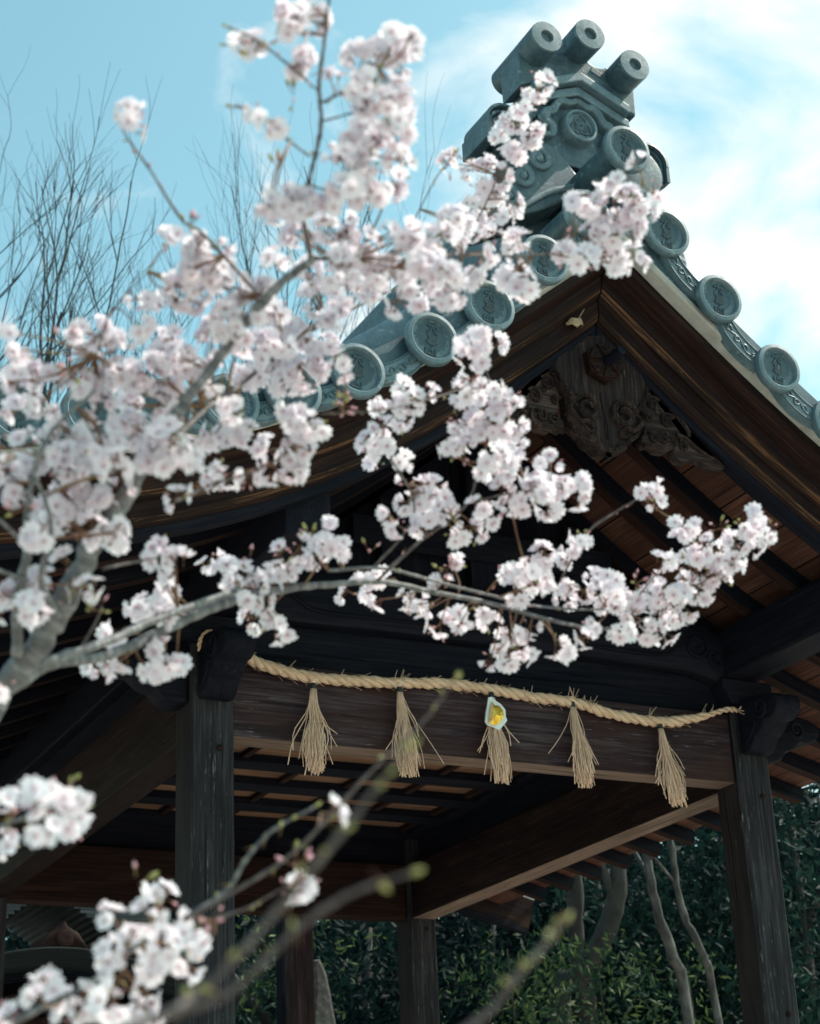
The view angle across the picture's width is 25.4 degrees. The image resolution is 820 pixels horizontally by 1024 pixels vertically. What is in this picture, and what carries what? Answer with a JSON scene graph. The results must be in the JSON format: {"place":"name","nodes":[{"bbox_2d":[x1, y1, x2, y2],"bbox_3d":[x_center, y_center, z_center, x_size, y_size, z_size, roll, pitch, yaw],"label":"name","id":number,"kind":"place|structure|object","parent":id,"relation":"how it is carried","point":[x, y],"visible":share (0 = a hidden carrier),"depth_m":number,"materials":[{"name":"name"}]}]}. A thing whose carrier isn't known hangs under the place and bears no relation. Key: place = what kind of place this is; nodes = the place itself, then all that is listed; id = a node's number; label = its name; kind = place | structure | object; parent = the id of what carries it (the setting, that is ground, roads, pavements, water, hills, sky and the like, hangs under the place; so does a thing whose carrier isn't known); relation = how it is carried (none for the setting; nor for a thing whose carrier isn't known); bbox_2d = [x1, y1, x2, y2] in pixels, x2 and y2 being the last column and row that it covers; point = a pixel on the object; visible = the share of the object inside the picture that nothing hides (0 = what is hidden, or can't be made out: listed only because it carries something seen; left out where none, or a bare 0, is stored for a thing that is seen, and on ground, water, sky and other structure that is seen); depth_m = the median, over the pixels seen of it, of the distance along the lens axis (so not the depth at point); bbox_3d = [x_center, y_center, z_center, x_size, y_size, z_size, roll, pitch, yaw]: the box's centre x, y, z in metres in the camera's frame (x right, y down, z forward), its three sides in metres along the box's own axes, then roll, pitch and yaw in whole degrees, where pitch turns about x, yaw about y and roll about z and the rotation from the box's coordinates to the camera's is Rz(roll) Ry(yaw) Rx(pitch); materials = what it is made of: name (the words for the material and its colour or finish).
{"place":"outdoors","nodes":[
{"label":"outdoors","id":0,"kind":"place"},
{"bbox_2d":[0,0,819,1016],"label":"sky","id":1,"kind":"structure","parent":0,"point":[729,95],"materials":[{"name":"blue"}]},
{"bbox_2d":[5,783,819,1009],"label":"wood","id":2,"kind":"object","parent":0,"point":[440,919],"visible":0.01,"depth_m":29.41,"materials":[{"name":"green plant"}]},
{"label":"ground","id":3,"kind":"structure","parent":0,"visible":0},
{"bbox_2d":[0,289,115,402],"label":"bare tree","id":4,"kind":"object","parent":3,"relation":"on","point":[0,339],"visible":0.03,"depth_m":22.34,"materials":[{"name":"brown plant"}]},
{"bbox_2d":[3,904,244,1023],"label":"shrine","id":5,"kind":"object","parent":3,"relation":"on","point":[64,940],"visible":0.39,"depth_m":14.59,"materials":[{"name":"wood"}]},
{"bbox_2d":[0,44,251,408],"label":"bare tree","id":6,"kind":"object","parent":3,"relation":"on","point":[48,357],"visible":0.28,"depth_m":21.77,"materials":[{"name":"brown plant"}]},
{"bbox_2d":[5,912,355,1017],"bbox_3d":[-4.103,7.496,22.344,7.785,7.330,7.868,9,-26,-25],"label":"evergreen tree","id":7,"kind":"object","parent":3,"relation":"on","point":[10,943],"visible":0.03,"depth_m":21.32,"materials":[{"name":"green plant"}]},
{"bbox_2d":[34,71,469,974],"bbox_3d":[-1.772,2.521,26.008,8.385,18.912,7.250,14,-28,-34],"label":"bare tree","id":8,"kind":"object","parent":3,"relation":"on","point":[242,243],"visible":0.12,"depth_m":26.24,"materials":[{"name":"brown plant"}]},
{"bbox_2d":[147,910,399,1019],"bbox_3d":[-2.304,7.887,23.169,7.908,7.486,8.467,9,-26,-25],"label":"evergreen tree","id":9,"kind":"object","parent":3,"relation":"on","point":[324,936],"visible":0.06,"depth_m":22.14,"materials":[{"name":"green plant"}]},
{"bbox_2d":[275,917,285,1023],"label":"timber post","id":10,"kind":"object","parent":3,"relation":"on","point":[280,974],"depth_m":13.54,"materials":[{"name":"brown wood"}]},
{"bbox_2d":[285,917,314,1023],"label":"timber post","id":11,"kind":"object","parent":3,"relation":"on","point":[299,966],"depth_m":13.05,"materials":[{"name":"brown wood"}]},
{"bbox_2d":[235,915,390,1023],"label":"sapling","id":12,"kind":"object","parent":3,"relation":"on","point":[273,981],"visible":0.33,"depth_m":15.50,"materials":[{"name":"green plant"}]},
{"bbox_2d":[157,911,479,1023],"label":"evergreen tree","id":13,"kind":"object","parent":3,"relation":"on","point":[373,1005],"visible":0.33,"depth_m":17.24,"materials":[{"name":"green plant"}]},
{"bbox_2d":[313,959,335,1023],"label":"standing stone","id":14,"kind":"object","parent":3,"relation":"on","point":[324,1012],"visible":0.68,"depth_m":13.49,"materials":[{"name":"grey stone"}]},
{"bbox_2d":[0,0,776,1023],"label":"cherry tree","id":15,"kind":"object","parent":3,"relation":"on","point":[364,270],"visible":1,"depth_m":2.27,"materials":[{"name":"grey plant"}]},
{"bbox_2d":[235,916,545,1023],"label":"evergreen tree","id":16,"kind":"object","parent":3,"relation":"on","point":[268,1000],"visible":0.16,"depth_m":18.41,"materials":[{"name":"green plant"}]},
{"bbox_2d":[0,19,819,1023],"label":"pavilion","id":17,"kind":"structure","parent":3,"relation":"on","point":[682,385],"depth_m":8.66,"materials":[{"name":"brown wood"}]},
{"bbox_2d":[197,629,743,807],"bbox_3d":[0.420,1.006,8.458,2.993,0.607,0.150,9,-26,-25],"label":"straw rope","id":18,"kind":"object","parent":17,"relation":"hanging from","point":[498,751],"visible":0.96,"depth_m":8.40,"materials":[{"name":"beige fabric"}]},
{"bbox_2d":[485,697,506,729],"bbox_3d":[0.405,0.929,8.438,0.118,0.158,0.044,9,-26,-25],"label":"paper charm","id":19,"kind":"object","parent":18,"relation":"hanging from","point":[495,715],"visible":1,"depth_m":8.44,"materials":[{"name":"paper"}]},
{"bbox_2d":[566,309,583,327],"bbox_3d":[0.738,-0.865,8.111,0.094,0.104,0.033,9,-26,-25],"label":"dry leaf","id":20,"kind":"object","parent":17,"relation":"attached to","point":[577,322],"visible":1,"depth_m":8.09,"materials":[{"name":"beige plant"}]},
{"bbox_2d":[235,879,715,1023],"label":"evergreen tree","id":21,"kind":"object","parent":3,"relation":"on","point":[438,937],"visible":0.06,"depth_m":23.89,"materials":[{"name":"green plant"}]},
{"bbox_2d":[325,887,675,1023],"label":"evergreen tree","id":22,"kind":"object","parent":3,"relation":"on","point":[466,940],"visible":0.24,"depth_m":17.71,"materials":[{"name":"green plant"}]},
{"bbox_2d":[437,924,591,1023],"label":"sapling","id":23,"kind":"object","parent":3,"relation":"on","point":[537,977],"visible":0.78,"depth_m":15.74,"materials":[{"name":"green plant"}]},
{"bbox_2d":[343,800,819,1023],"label":"evergreen tree","id":24,"kind":"object","parent":3,"relation":"on","point":[496,950],"depth_m":24.38,"materials":[{"name":"green plant"}]},
{"bbox_2d":[567,875,598,1023],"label":"leaning tree","id":25,"kind":"object","parent":3,"relation":"on","point":[575,902],"visible":0.19,"depth_m":16.54,"materials":[{"name":"grey plant"}]},
{"bbox_2d":[439,863,727,1023],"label":"evergreen tree","id":26,"kind":"object","parent":3,"relation":"on","point":[459,951],"visible":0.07,"depth_m":19.82,"materials":[{"name":"green plant"}]},
{"bbox_2d":[548,864,626,1023],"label":"leaning tree","id":27,"kind":"object","parent":3,"relation":"on","point":[615,881],"visible":0.45,"depth_m":15.93,"materials":[{"name":"grey plant"}]},
{"bbox_2d":[520,926,681,1023],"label":"sapling","id":28,"kind":"object","parent":3,"relation":"on","point":[596,975],"visible":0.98,"depth_m":15.03,"materials":[{"name":"green plant"}]},
{"bbox_2d":[384,853,819,1023],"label":"evergreen tree","id":29,"kind":"object","parent":3,"relation":"on","point":[599,902],"visible":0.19,"depth_m":18.09,"materials":[{"name":"green plant"}]},
{"bbox_2d":[485,792,819,1002],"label":"evergreen tree","id":30,"kind":"object","parent":3,"relation":"on","point":[786,871],"visible":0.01,"depth_m":25.52,"materials":[{"name":"green plant"}]},
{"bbox_2d":[496,826,819,1023],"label":"evergreen tree","id":31,"kind":"object","parent":3,"relation":"on","point":[709,844],"visible":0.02,"depth_m":20.26,"materials":[{"name":"green plant"}]},
{"bbox_2d":[633,852,694,1023],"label":"leaning tree","id":32,"kind":"object","parent":3,"relation":"on","point":[662,927],"visible":0.5,"depth_m":14.18,"materials":[{"name":"grey plant"}]},
{"bbox_2d":[610,939,741,1023],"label":"sapling","id":33,"kind":"object","parent":3,"relation":"on","point":[699,967],"visible":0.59,"depth_m":15.59,"materials":[{"name":"green plant"}]},
{"bbox_2d":[653,839,722,1023],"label":"leaning tree","id":34,"kind":"object","parent":3,"relation":"on","point":[706,963],"visible":0.59,"depth_m":14.78,"materials":[{"name":"grey plant"}]},
{"bbox_2d":[574,782,819,1023],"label":"evergreen tree","id":35,"kind":"object","parent":3,"relation":"on","point":[804,802],"visible":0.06,"depth_m":19.63,"materials":[{"name":"green plant"}]},
{"bbox_2d":[601,784,819,1023],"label":"evergreen tree","id":36,"kind":"object","parent":3,"relation":"on","point":[806,980],"visible":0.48,"depth_m":17.04,"materials":[{"name":"green plant"}]}
]}

